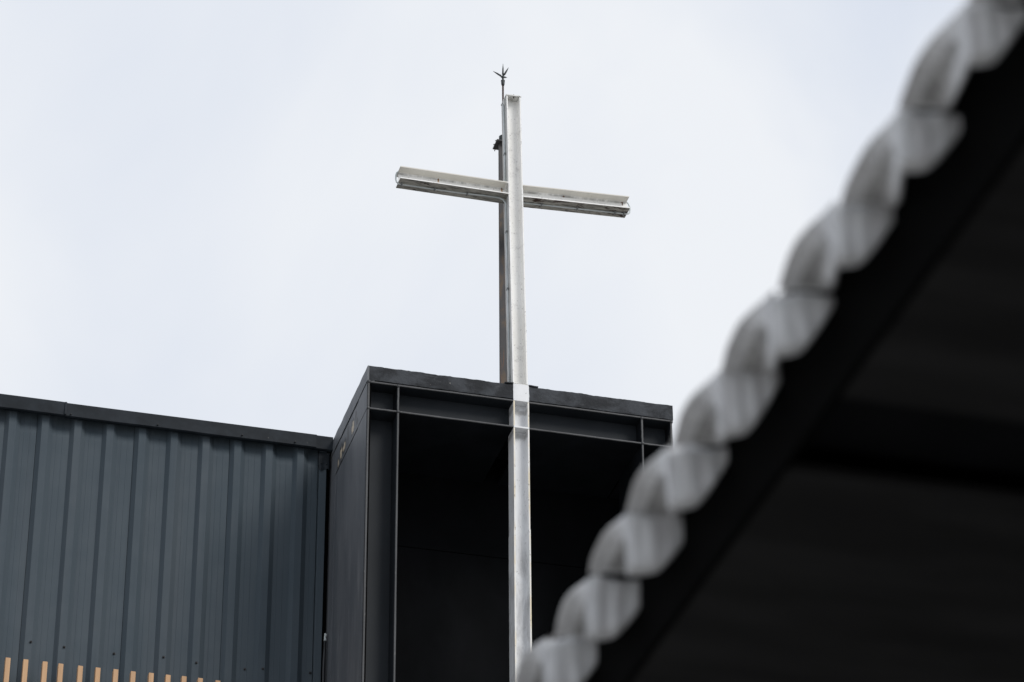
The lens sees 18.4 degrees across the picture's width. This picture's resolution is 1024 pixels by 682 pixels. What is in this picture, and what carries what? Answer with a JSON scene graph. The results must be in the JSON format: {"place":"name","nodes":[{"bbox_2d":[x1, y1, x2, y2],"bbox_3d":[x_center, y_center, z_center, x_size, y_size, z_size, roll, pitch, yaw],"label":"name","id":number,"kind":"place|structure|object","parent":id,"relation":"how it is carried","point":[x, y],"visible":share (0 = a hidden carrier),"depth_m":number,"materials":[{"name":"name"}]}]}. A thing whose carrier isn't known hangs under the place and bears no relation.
{"place":"outdoors","nodes":[
{"label":"outdoors","id":0,"kind":"place"},
{"bbox_2d":[0,0,973,446],"label":"sky","id":1,"kind":"structure","parent":0,"point":[204,215],"materials":[{"name":"white"}]},
{"bbox_2d":[514,0,1023,681],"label":"corrugated roof","id":2,"kind":"structure","parent":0,"point":[830,488],"depth_m":6.06,"materials":[{"name":"metal"}]},
{"label":"ground","id":3,"kind":"structure","parent":0,"visible":0},
{"bbox_2d":[0,394,332,681],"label":"metal clad building","id":4,"kind":"structure","parent":3,"relation":"on","point":[144,545],"depth_m":22.82,"materials":[{"name":"black metal"}]},
{"bbox_2d":[3,657,219,681],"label":"batten screen","id":5,"kind":"object","parent":4,"relation":"attached to","point":[60,673],"visible":1,"depth_m":21.94,"materials":[{"name":"brown wood"}]},
{"bbox_2d":[322,633,326,681],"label":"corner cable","id":6,"kind":"object","parent":4,"relation":"attached to","point":[324,659],"visible":1,"depth_m":22.65,"materials":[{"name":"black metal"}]},
{"bbox_2d":[325,365,672,681],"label":"open tower","id":7,"kind":"structure","parent":3,"relation":"on","point":[418,563],"depth_m":22.91,"materials":[{"name":"black metal"}]},
{"bbox_2d":[493,139,506,382],"bbox_3d":[-0.066,-0.496,23.833,0.141,2.379,0.130,8,-32,-13],"label":"rusty mast","id":8,"kind":"object","parent":7,"relation":"on","point":[502,329],"visible":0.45,"depth_m":23.73,"materials":[{"name":"metal"}]},
{"bbox_2d":[493,67,508,139],"bbox_3d":[-0.069,-1.832,24.666,0.114,0.770,0.111,24,-39,-35],"label":"lightning rod","id":9,"kind":"object","parent":8,"relation":"on","point":[502,84],"visible":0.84,"depth_m":24.74,"materials":[{"name":"metal"}]},
{"bbox_2d":[395,94,630,681],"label":"steel cross","id":10,"kind":"object","parent":3,"relation":"on","point":[512,193],"visible":1,"depth_m":23.46,"materials":[{"name":"white paint"}]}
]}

